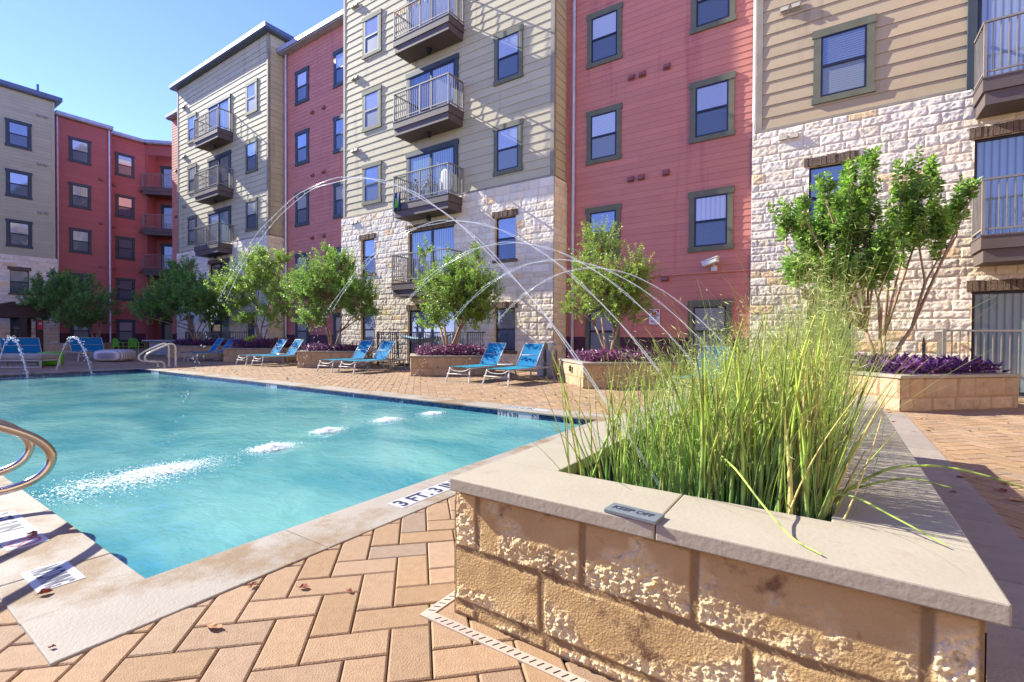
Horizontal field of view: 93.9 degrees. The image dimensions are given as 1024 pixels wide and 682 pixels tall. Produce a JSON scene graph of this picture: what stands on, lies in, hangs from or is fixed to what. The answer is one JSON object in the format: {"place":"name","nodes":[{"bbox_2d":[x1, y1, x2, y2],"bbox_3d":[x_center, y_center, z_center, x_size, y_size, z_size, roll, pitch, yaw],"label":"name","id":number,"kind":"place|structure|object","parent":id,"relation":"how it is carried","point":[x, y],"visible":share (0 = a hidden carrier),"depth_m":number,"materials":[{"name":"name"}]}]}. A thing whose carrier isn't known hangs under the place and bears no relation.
{"place":"outdoors","nodes":[
{"label":"outdoors","id":0,"kind":"place"},
{"bbox_2d":[0,0,342,140],"label":"sky","id":1,"kind":"structure","parent":0,"point":[114,63],"materials":[{"name":"blue"}]},
{"bbox_2d":[0,372,580,578],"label":"pool water","id":2,"kind":"structure","parent":0,"point":[106,423],"depth_m":5.07,"materials":[{"name":"liquid"}]},
{"bbox_2d":[28,456,255,504],"bbox_3d":[-3.083,1.159,4.319,1.724,0.012,1.930,1,1,34],"label":"splash","id":3,"kind":"object","parent":2,"relation":"on","point":[108,480],"visible":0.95,"depth_m":3.94,"materials":[{"name":"liquid"}]},
{"bbox_2d":[0,348,1023,681],"bbox_3d":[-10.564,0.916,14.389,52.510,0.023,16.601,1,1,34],"label":"paving","id":4,"kind":"structure","parent":0,"point":[264,630],"depth_m":2.04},
{"bbox_2d":[0,338,41,353],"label":"sun lounger","id":5,"kind":"object","parent":4,"relation":"on","point":[30,345],"visible":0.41,"depth_m":18.65,"materials":[{"name":"fabric"}]},
{"bbox_2d":[0,302,46,352],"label":"pergola","id":6,"kind":"object","parent":4,"relation":"on","point":[22,313],"visible":0.6,"depth_m":25.99,"materials":[{"name":"brown wood"}]},
{"bbox_2d":[0,419,56,495],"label":"pool grab rail","id":7,"kind":"object","parent":4,"relation":"on","point":[30,440],"visible":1,"depth_m":2.90,"materials":[{"name":"silver metal"}]},
{"bbox_2d":[0,353,60,367],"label":"bench sofa","id":8,"kind":"object","parent":4,"relation":"on","point":[8,357],"visible":1,"depth_m":15.32,"materials":[{"name":"white metal"}]},
{"bbox_2d":[0,79,62,350],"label":"apartment tower","id":9,"kind":"structure","parent":4,"relation":"on","point":[27,184],"depth_m":29.28,"materials":[{"name":"stone"}]},
{"bbox_2d":[4,117,31,150],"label":"window","id":10,"kind":"structure","parent":9,"relation":"in","point":[17,133],"depth_m":28.97,"materials":[{"name":"blue glass"}]},
{"bbox_2d":[5,218,32,248],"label":"window","id":11,"kind":"structure","parent":9,"relation":"in","point":[18,232],"depth_m":29.04,"materials":[{"name":"clear glass"}]},
{"bbox_2d":[5,168,32,199],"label":"window","id":12,"kind":"structure","parent":9,"relation":"in","point":[18,183],"depth_m":29.02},
{"bbox_2d":[7,266,30,294],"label":"window","id":13,"kind":"structure","parent":9,"relation":"in","point":[16,276],"depth_m":29.11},
{"bbox_2d":[44,343,112,353],"bbox_3d":[-24.166,0.399,26.794,2.370,0.560,1.820,0,1,-11],"label":"stone planter","id":14,"kind":"object","parent":4,"relation":"on","point":[54,347],"visible":0.41,"depth_m":25.86,"materials":[{"name":"stone"}]},
{"bbox_2d":[10,267,124,336],"bbox_3d":[-24.850,-2.030,26.820,6.656,4.481,4.284,0,1,2],"label":"crape myrtle","id":15,"kind":"object","parent":14,"relation":"in","point":[55,295],"visible":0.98,"depth_m":26.11,"materials":[{"name":"green plant"}]},
{"bbox_2d":[54,110,112,342],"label":"apartment block","id":16,"kind":"structure","parent":4,"relation":"on","point":[83,195],"depth_m":32.16,"materials":[{"name":"red"}]},
{"bbox_2d":[68,181,91,209],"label":"window","id":17,"kind":"structure","parent":16,"relation":"in","point":[79,194],"depth_m":31.98,"materials":[{"name":"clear glass"}]},
{"bbox_2d":[68,135,91,165],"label":"window","id":18,"kind":"structure","parent":16,"relation":"in","point":[79,149],"depth_m":31.95,"materials":[{"name":"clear glass"}]},
{"bbox_2d":[69,227,91,254],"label":"window","id":19,"kind":"structure","parent":16,"relation":"in","point":[79,239],"depth_m":32.02,"materials":[{"name":"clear glass"}]},
{"bbox_2d":[64,337,103,360],"bbox_3d":[-18.041,0.324,20.420,2.038,0.945,1.295,1,1,34],"label":"sun lounger","id":20,"kind":"object","parent":4,"relation":"on","point":[91,344],"visible":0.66,"depth_m":20.60,"materials":[{"name":"fabric"}]},
{"bbox_2d":[93,349,135,361],"bbox_3d":[-15.913,0.576,19.170,1.197,0.480,1.037,0,1,-6],"label":"floor cushion","id":21,"kind":"object","parent":4,"relation":"on","point":[112,355],"visible":1,"depth_m":18.74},
{"bbox_2d":[111,130,172,348],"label":"apartment block","id":22,"kind":"structure","parent":4,"relation":"on","point":[141,209],"depth_m":35.35,"materials":[{"name":"red"}]},
{"bbox_2d":[115,235,134,260],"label":"window","id":23,"kind":"structure","parent":22,"relation":"in","point":[125,246],"depth_m":34.71,"materials":[{"name":"grey glass"}]},
{"bbox_2d":[115,193,134,219],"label":"window","id":24,"kind":"structure","parent":22,"relation":"in","point":[125,205],"depth_m":34.68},
{"bbox_2d":[115,151,134,178],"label":"window","id":25,"kind":"structure","parent":22,"relation":"in","point":[124,163],"depth_m":34.61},
{"bbox_2d":[115,277,135,300],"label":"window","id":26,"kind":"structure","parent":22,"relation":"in","point":[126,285],"depth_m":34.72,"materials":[{"name":"grey glass"}]},
{"bbox_2d":[116,319,135,341],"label":"window","id":27,"kind":"structure","parent":22,"relation":"in","point":[125,329],"depth_m":34.76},
{"bbox_2d":[137,343,177,367],"bbox_3d":[-11.791,0.474,15.907,0.630,0.814,0.952,1,1,34],"label":"pool grab rail","id":28,"kind":"object","parent":4,"relation":"on","point":[153,361],"visible":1,"depth_m":15.93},
{"bbox_2d":[165,108,177,339],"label":"apartment block","id":29,"kind":"structure","parent":4,"relation":"on","point":[171,116],"depth_m":31.53,"materials":[{"name":"red"}]},
{"bbox_2d":[165,345,231,357],"bbox_3d":[-15.020,0.493,23.188,2.370,0.560,1.820,0,1,-11],"label":"stone planter","id":30,"kind":"object","parent":4,"relation":"on","point":[187,348],"visible":0.45,"depth_m":22.31,"materials":[{"name":"stone"}]},
{"bbox_2d":[124,252,235,344],"bbox_3d":[-16.370,-2.115,23.694,6.115,4.816,3.508,1,1,19],"label":"crape myrtle","id":31,"kind":"object","parent":30,"relation":"on","point":[176,293],"visible":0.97,"depth_m":23.20,"materials":[{"name":"green plant"}]},
{"bbox_2d":[170,337,228,345],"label":"purple groundcover","id":32,"kind":"object","parent":30,"relation":"on","point":[188,342],"visible":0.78,"depth_m":22.71,"materials":[{"name":"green plant"}]},
{"bbox_2d":[169,21,294,344],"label":"apartment tower","id":33,"kind":"structure","parent":4,"relation":"on","point":[230,143],"depth_m":25.41,"materials":[{"name":"beige"}]},
{"bbox_2d":[207,205,230,243],"bbox_3d":[-16.245,-6.247,26.501,2.610,2.140,0.064,1,1,34],"label":"sliding door","id":34,"kind":"structure","parent":33,"relation":"in","point":[222,215],"depth_m":26.47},
{"bbox_2d":[207,150,230,187],"bbox_3d":[-16.230,-9.247,26.462,2.610,2.140,0.064,1,1,34],"label":"sliding door","id":35,"kind":"structure","parent":33,"relation":"in","point":[223,159],"depth_m":26.33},
{"bbox_2d":[207,93,230,130],"bbox_3d":[-16.214,-12.246,26.423,2.610,2.140,0.064,1,1,34],"label":"sliding door","id":36,"kind":"structure","parent":33,"relation":"in","point":[224,102],"depth_m":26.16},
{"bbox_2d":[245,197,257,231],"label":"window","id":37,"kind":"structure","parent":33,"relation":"in","point":[252,203],"depth_m":24.56,"materials":[{"name":"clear glass"}]},
{"bbox_2d":[245,137,257,173],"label":"window","id":38,"kind":"structure","parent":33,"relation":"in","point":[251,146],"depth_m":24.54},
{"bbox_2d":[245,78,257,115],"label":"window","id":39,"kind":"structure","parent":33,"relation":"in","point":[250,87],"depth_m":24.52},
{"bbox_2d":[222,347,295,361],"bbox_3d":[-10.528,0.556,20.102,2.370,0.560,1.820,0,1,-11],"label":"stone planter","id":40,"kind":"object","parent":4,"relation":"on","point":[232,354],"visible":0.69,"depth_m":19.20,"materials":[{"name":"stone"}]},
{"bbox_2d":[203,242,298,340],"bbox_3d":[-11.004,-1.949,20.383,5.082,4.624,2.914,1,1,34],"label":"crape myrtle","id":41,"kind":"object","parent":40,"relation":"in","point":[257,277],"visible":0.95,"depth_m":20.00,"materials":[{"name":"green plant"}]},
{"bbox_2d":[227,337,292,347],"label":"purple groundcover","id":42,"kind":"object","parent":40,"relation":"on","point":[258,343],"visible":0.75,"depth_m":19.54,"materials":[{"name":"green plant"}]},
{"bbox_2d":[0,367,615,666],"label":"coping","id":43,"kind":"object","parent":4,"relation":"on","point":[109,597],"visible":0.81,"depth_m":2.36,"materials":[{"name":"concrete"}]},
{"bbox_2d":[0,510,49,551],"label":"depth marker","id":44,"kind":"object","parent":43,"relation":"on","point":[15,527],"visible":1,"depth_m":2.71,"materials":[{"name":"white tile"}]},
{"bbox_2d":[20,560,85,592],"bbox_3d":[-2.159,1.103,2.246,0.303,0.007,0.165,1,1,34],"label":"depth marker","id":45,"kind":"object","parent":43,"relation":"on","point":[57,574],"visible":0.97,"depth_m":2.24,"materials":[{"name":"white tile"}]},
{"bbox_2d":[386,480,449,507],"bbox_3d":[-0.559,1.095,3.510,0.155,0.007,0.798,1,1,34],"label":"depth marker","id":46,"kind":"object","parent":43,"relation":"on","point":[417,497],"visible":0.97,"depth_m":3.38,"materials":[{"name":"white tile"}]},
{"bbox_2d":[276,9,342,354],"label":"apartment block","id":47,"kind":"structure","parent":4,"relation":"on","point":[313,133],"depth_m":22.96,"materials":[{"name":"red"}]},
{"bbox_2d":[294,65,308,105],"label":"window","id":48,"kind":"structure","parent":47,"relation":"in","point":[302,75],"depth_m":23.41,"materials":[{"name":"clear glass"}]},
{"bbox_2d":[295,190,308,226],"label":"window","id":49,"kind":"structure","parent":47,"relation":"in","point":[301,198],"depth_m":23.48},
{"bbox_2d":[295,128,308,166],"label":"window","id":50,"kind":"structure","parent":47,"relation":"in","point":[301,137],"depth_m":23.44,"materials":[{"name":"blue glass"}]},
{"bbox_2d":[333,180,342,218],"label":"window","id":51,"kind":"structure","parent":47,"relation":"in","point":[337,186],"depth_m":21.90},
{"bbox_2d":[333,114,342,153],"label":"window","id":52,"kind":"structure","parent":47,"relation":"in","point":[338,120],"depth_m":21.87,"materials":[{"name":"blue glass"}]},
{"bbox_2d":[333,47,342,88],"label":"window","id":53,"kind":"structure","parent":47,"relation":"in","point":[338,54],"depth_m":21.83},
{"bbox_2d":[296,349,373,367],"bbox_3d":[-6.307,0.615,17.258,2.370,0.560,1.820,0,1,-11],"label":"stone planter","id":54,"kind":"object","parent":4,"relation":"on","point":[309,359],"visible":0.74,"depth_m":16.34,"materials":[{"name":"stone"}]},
{"bbox_2d":[272,240,386,350],"bbox_3d":[-6.682,-1.671,17.446,4.216,4.185,2.951,0,1,3],"label":"crape myrtle","id":55,"kind":"object","parent":54,"relation":"in","point":[344,286],"visible":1,"depth_m":17.04,"materials":[{"name":"green plant"}]},
{"bbox_2d":[301,342,358,350],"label":"purple groundcover","id":56,"kind":"object","parent":54,"relation":"in","point":[314,346],"visible":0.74,"depth_m":16.68,"materials":[{"name":"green plant"}]},
{"bbox_2d":[316,340,384,372],"bbox_3d":[-5.081,0.458,15.205,0.785,0.945,2.037,1,1,35],"label":"sun lounger","id":57,"kind":"object","parent":4,"relation":"on","point":[362,349],"visible":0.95,"depth_m":15.46,"materials":[{"name":"fabric"}]},
{"bbox_2d":[338,341,406,373],"bbox_3d":[-4.259,0.469,14.747,0.785,0.945,2.037,1,1,36],"label":"sun lounger","id":58,"kind":"object","parent":4,"relation":"on","point":[383,351],"visible":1,"depth_m":14.99,"materials":[{"name":"fabric"}]},
{"bbox_2d":[377,331,485,364],"bbox_3d":[-2.940,0.292,16.896,4.306,1.250,0.988,1,1,34],"label":"patio fence","id":59,"kind":"object","parent":4,"relation":"on","point":[419,338],"visible":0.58,"depth_m":16.76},
{"bbox_2d":[410,353,493,375],"bbox_3d":[-1.821,0.677,14.235,2.370,0.560,1.820,0,1,-11],"label":"stone planter","id":60,"kind":"object","parent":4,"relation":"on","point":[430,365],"visible":0.75,"depth_m":13.32,"materials":[{"name":"stone"}]},
{"bbox_2d":[414,341,485,354],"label":"purple groundcover","id":61,"kind":"object","parent":60,"relation":"on","point":[441,350],"visible":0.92,"depth_m":13.72,"materials":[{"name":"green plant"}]},
{"bbox_2d":[408,235,506,354],"bbox_3d":[-1.663,-1.338,14.264,3.057,3.667,2.510,0,1,1],"label":"crape myrtle","id":62,"kind":"object","parent":60,"relation":"in","point":[466,291],"visible":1,"depth_m":13.89,"materials":[{"name":"green plant"}]},
{"bbox_2d":[341,0,566,371],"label":"apartment tower","id":63,"kind":"structure","parent":4,"relation":"on","point":[470,95],"depth_m":16.57,"materials":[{"name":"beige"}]},
{"bbox_2d":[359,233,375,276],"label":"window","id":64,"kind":"structure","parent":63,"relation":"in","point":[368,245],"depth_m":19.63,"materials":[{"name":"blue glass"}]},
{"bbox_2d":[359,308,375,348],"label":"window","id":65,"kind":"structure","parent":63,"relation":"in","point":[368,323],"depth_m":19.68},
{"bbox_2d":[361,160,381,205],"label":"window","id":66,"kind":"structure","parent":63,"relation":"in","point":[371,172],"depth_m":19.40,"materials":[{"name":"blue glass"}]},
{"bbox_2d":[362,84,381,132],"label":"window","id":67,"kind":"structure","parent":63,"relation":"in","point":[371,98],"depth_m":19.36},
{"bbox_2d":[362,8,381,59],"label":"window","id":68,"kind":"structure","parent":63,"relation":"in","point":[371,24],"depth_m":19.32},
{"bbox_2d":[406,304,453,353],"bbox_3d":[-2.995,-0.242,17.661,2.452,2.257,0.172,1,1,34],"label":"sliding door","id":69,"kind":"structure","parent":63,"relation":"in","point":[415,309],"depth_m":17.95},
{"bbox_2d":[406,218,455,280],"bbox_3d":[-2.980,-3.242,17.622,2.452,2.257,0.172,1,1,34],"label":"sliding door","id":70,"kind":"structure","parent":63,"relation":"in","point":[437,237],"depth_m":17.66,"materials":[{"name":"glass"}]},
{"bbox_2d":[405,139,458,200],"bbox_3d":[-2.977,-6.063,17.561,2.610,2.140,0.064,1,1,34],"label":"sliding door","id":71,"kind":"structure","parent":63,"relation":"in","point":[447,151],"depth_m":17.54,"materials":[{"name":"glass"}]},
{"bbox_2d":[406,53,458,116],"bbox_3d":[-2.961,-9.063,17.523,2.610,2.140,0.064,1,1,34],"label":"sliding door","id":72,"kind":"structure","parent":63,"relation":"in","point":[450,64],"depth_m":17.46,"materials":[{"name":"glass"}]},
{"bbox_2d":[407,0,458,32],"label":"sliding door","id":73,"kind":"structure","parent":63,"relation":"in","point":[454,4],"depth_m":17.49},
{"bbox_2d":[492,301,517,353],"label":"window","id":74,"kind":"structure","parent":63,"relation":"in","point":[505,320],"depth_m":15.81,"materials":[{"name":"grey glass"}]},
{"bbox_2d":[492,208,518,262],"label":"window","id":75,"kind":"structure","parent":63,"relation":"in","point":[506,227],"depth_m":15.79,"materials":[{"name":"blue glass"}]},
{"bbox_2d":[493,118,522,176],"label":"window","id":76,"kind":"structure","parent":63,"relation":"in","point":[507,136],"depth_m":15.65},
{"bbox_2d":[493,24,523,86],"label":"window","id":77,"kind":"structure","parent":63,"relation":"in","point":[508,44],"depth_m":15.60,"materials":[{"name":"glass"}]},
{"bbox_2d":[445,342,517,382],"bbox_3d":[-0.735,0.517,12.373,0.785,0.945,2.037,1,1,36],"label":"sun lounger","id":78,"kind":"object","parent":4,"relation":"on","point":[492,354],"visible":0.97,"depth_m":12.62,"materials":[{"name":"fabric"}]},
{"bbox_2d":[419,591,589,681],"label":"slot drain","id":79,"kind":"object","parent":4,"relation":"on","point":[432,615],"visible":0.78,"depth_m":1.77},
{"bbox_2d":[482,343,555,385],"bbox_3d":[0.221,0.531,11.704,0.785,0.945,2.038,1,1,37],"label":"sun lounger","id":80,"kind":"object","parent":4,"relation":"on","point":[529,357],"visible":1,"depth_m":11.95,"materials":[{"name":"fabric"}]},
{"bbox_2d":[558,358,681,388],"bbox_3d":[2.500,0.736,11.360,2.370,0.560,1.820,0,1,-11],"label":"stone planter","id":81,"kind":"object","parent":4,"relation":"on","point":[573,377],"visible":0.7,"depth_m":10.48,"materials":[{"name":"stone"}]},
{"bbox_2d":[555,215,671,360],"bbox_3d":[2.279,-1.258,11.489,2.301,3.601,2.472,0,1,-29],"label":"crape myrtle","id":82,"kind":"object","parent":81,"relation":"in","point":[608,296],"visible":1,"depth_m":11.32,"materials":[{"name":"green plant"}]},
{"bbox_2d":[567,344,674,361],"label":"purple groundcover","id":83,"kind":"object","parent":81,"relation":"in","point":[595,355],"visible":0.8,"depth_m":10.82,"materials":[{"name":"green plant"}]},
{"bbox_2d":[565,0,756,378],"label":"apartment block","id":84,"kind":"structure","parent":4,"relation":"on","point":[660,112],"depth_m":13.60,"materials":[{"name":"red"}]},
{"bbox_2d":[585,304,619,350],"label":"window","id":85,"kind":"structure","parent":84,"relation":"in","point":[592,340],"depth_m":14.79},
{"bbox_2d":[585,203,621,261],"bbox_3d":[2.789,-3.316,14.685,1.180,1.660,0.044,1,1,34],"label":"window","id":86,"kind":"structure","parent":84,"relation":"in","point":[613,211],"depth_m":14.61,"materials":[{"name":"blue glass"}]},
{"bbox_2d":[585,102,621,165],"bbox_3d":[2.804,-6.315,14.646,1.180,1.660,0.044,1,1,34],"label":"window","id":87,"kind":"structure","parent":84,"relation":"in","point":[603,124],"depth_m":14.64,"materials":[{"name":"blue glass"}]},
{"bbox_2d":[586,1,622,69],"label":"window","id":88,"kind":"structure","parent":84,"relation":"in","point":[604,26],"depth_m":14.60,"materials":[{"name":"blue glass"}]},
{"bbox_2d":[686,299,732,360],"bbox_3d":[5.361,-0.280,12.980,1.180,1.660,0.044,1,1,34],"label":"window","id":89,"kind":"structure","parent":84,"relation":"in","point":[694,310],"depth_m":13.01,"materials":[{"name":"glass"}]},
{"bbox_2d":[687,185,734,252],"bbox_3d":[5.376,-3.280,12.942,1.180,1.660,0.044,1,1,34],"label":"window","id":90,"kind":"structure","parent":84,"relation":"in","point":[710,210],"depth_m":12.93,"materials":[{"name":"blue glass"}]},
{"bbox_2d":[689,71,735,143],"bbox_3d":[5.392,-6.279,12.903,1.180,1.660,0.044,1,1,34],"label":"window","id":91,"kind":"structure","parent":84,"relation":"in","point":[712,98],"depth_m":12.89,"materials":[{"name":"glass"}]},
{"bbox_2d":[690,0,736,34],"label":"window","id":92,"kind":"structure","parent":84,"relation":"in","point":[705,14],"depth_m":12.90,"materials":[{"name":"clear glass"}]},
{"bbox_2d":[450,387,1011,681],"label":"raised water planter","id":93,"kind":"object","parent":4,"relation":"on","point":[551,557],"visible":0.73,"depth_m":1.48,"materials":[{"name":"stone"}]},
{"bbox_2d":[604,502,664,524],"bbox_3d":[0.393,0.555,1.542,0.176,0.013,0.074,1,1,38],"label":"keep off plaque","id":94,"kind":"object","parent":93,"relation":"on","point":[639,514],"visible":1,"depth_m":1.53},
{"bbox_2d":[529,315,898,521],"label":"horsetail reeds","id":95,"kind":"object","parent":93,"relation":"on","point":[794,485],"visible":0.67,"depth_m":1.73,"materials":[{"name":"plant"}]},
{"bbox_2d":[815,493,946,545],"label":"reed stalk","id":96,"kind":"object","parent":93,"relation":"on","point":[840,494],"visible":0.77,"depth_m":1.45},
{"bbox_2d":[833,464,1023,503],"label":"reed stalk","id":97,"kind":"object","parent":93,"relation":"in","point":[836,499],"visible":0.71,"depth_m":1.53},
{"bbox_2d":[750,0,1023,395],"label":"apartment tower","id":98,"kind":"structure","parent":4,"relation":"on","point":[838,82],"depth_m":9.97,"materials":[{"name":"beige"}]},
{"bbox_2d":[802,287,856,359],"bbox_3d":[7.165,-0.342,10.814,1.032,1.714,0.173,1,1,34],"label":"window","id":99,"kind":"structure","parent":98,"relation":"in","point":[847,291],"depth_m":10.82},
{"bbox_2d":[804,150,858,227],"bbox_3d":[7.180,-3.342,10.775,1.032,1.714,0.173,1,1,34],"label":"window","id":100,"kind":"structure","parent":98,"relation":"in","point":[841,157],"depth_m":10.82,"materials":[{"name":"blue glass"}]},
{"bbox_2d":[811,13,876,105],"bbox_3d":[7.353,-6.219,10.607,1.180,1.660,0.044,1,1,34],"label":"window","id":101,"kind":"structure","parent":98,"relation":"in","point":[844,53],"depth_m":10.59,"materials":[{"name":"blue glass"}]},
{"bbox_2d":[966,0,1023,96],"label":"sliding door","id":102,"kind":"structure","parent":98,"relation":"in","point":[979,11],"depth_m":9.25,"materials":[{"name":"glass"}]},
{"bbox_2d":[966,278,1023,395],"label":"sliding door","id":103,"kind":"structure","parent":98,"relation":"in","point":[1008,313],"depth_m":9.30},
{"bbox_2d":[969,119,1023,237],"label":"sliding door","id":104,"kind":"structure","parent":98,"relation":"in","point":[1003,155],"depth_m":9.27,"materials":[{"name":"glass"}]},
{"bbox_2d":[811,368,1021,411],"bbox_3d":[6.903,0.797,8.394,2.370,0.560,1.820,0,1,-11],"label":"stone planter","id":105,"kind":"object","parent":4,"relation":"on","point":[972,391],"visible":0.64,"depth_m":7.52,"materials":[{"name":"stone"}]},
{"bbox_2d":[766,144,982,358],"bbox_3d":[6.419,-1.468,8.614,3.530,4.148,1.450,0,1,7],"label":"crape myrtle","id":106,"kind":"object","parent":105,"relation":"in","point":[906,220],"visible":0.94,"depth_m":8.46,"materials":[{"name":"green plant"}]},
{"bbox_2d":[832,352,1011,374],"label":"purple groundcover","id":107,"kind":"object","parent":105,"relation":"in","point":[930,365],"visible":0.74,"depth_m":7.78,"materials":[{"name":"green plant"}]},
{"bbox_2d":[884,412,1023,681],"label":"slab band","id":108,"kind":"object","parent":4,"relation":"on","point":[989,532],"visible":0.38,"depth_m":2.68,"materials":[{"name":"concrete"}]},
{"bbox_2d":[935,329,1023,397],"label":"patio fence","id":109,"kind":"object","parent":4,"relation":"on","point":[941,334],"visible":0.41,"depth_m":8.78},
{"bbox_2d":[537,342,556,376],"bbox_3d":[1.001,0.508,13.318,0.550,0.950,0.315,1,1,34],"label":"trash bin","id":110,"kind":"object","parent":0,"point":[546,356],"visible":0.84,"depth_m":13.18,"materials":[{"name":"metal"}]},
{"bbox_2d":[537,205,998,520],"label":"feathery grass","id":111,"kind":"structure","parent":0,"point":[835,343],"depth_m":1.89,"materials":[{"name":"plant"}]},
{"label":"pool basin","id":112,"kind":"structure","parent":0,"visible":0},
{"bbox_2d":[0,369,589,424],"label":"waterline tile","id":113,"kind":"object","parent":112,"relation":"attached to","point":[488,411],"visible":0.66,"depth_m":9.70,"materials":[{"name":"tile"}]},
{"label":"pond pebbles","id":114,"kind":"object","parent":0,"visible":0},
{"bbox_2d":[689,438,821,555],"bbox_3d":[0.769,0.550,1.642,0.037,0.327,0.781,0,1,-4],"label":"reed stalk","id":115,"kind":"object","parent":114,"relation":"on","point":[748,485],"visible":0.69,"depth_m":1.51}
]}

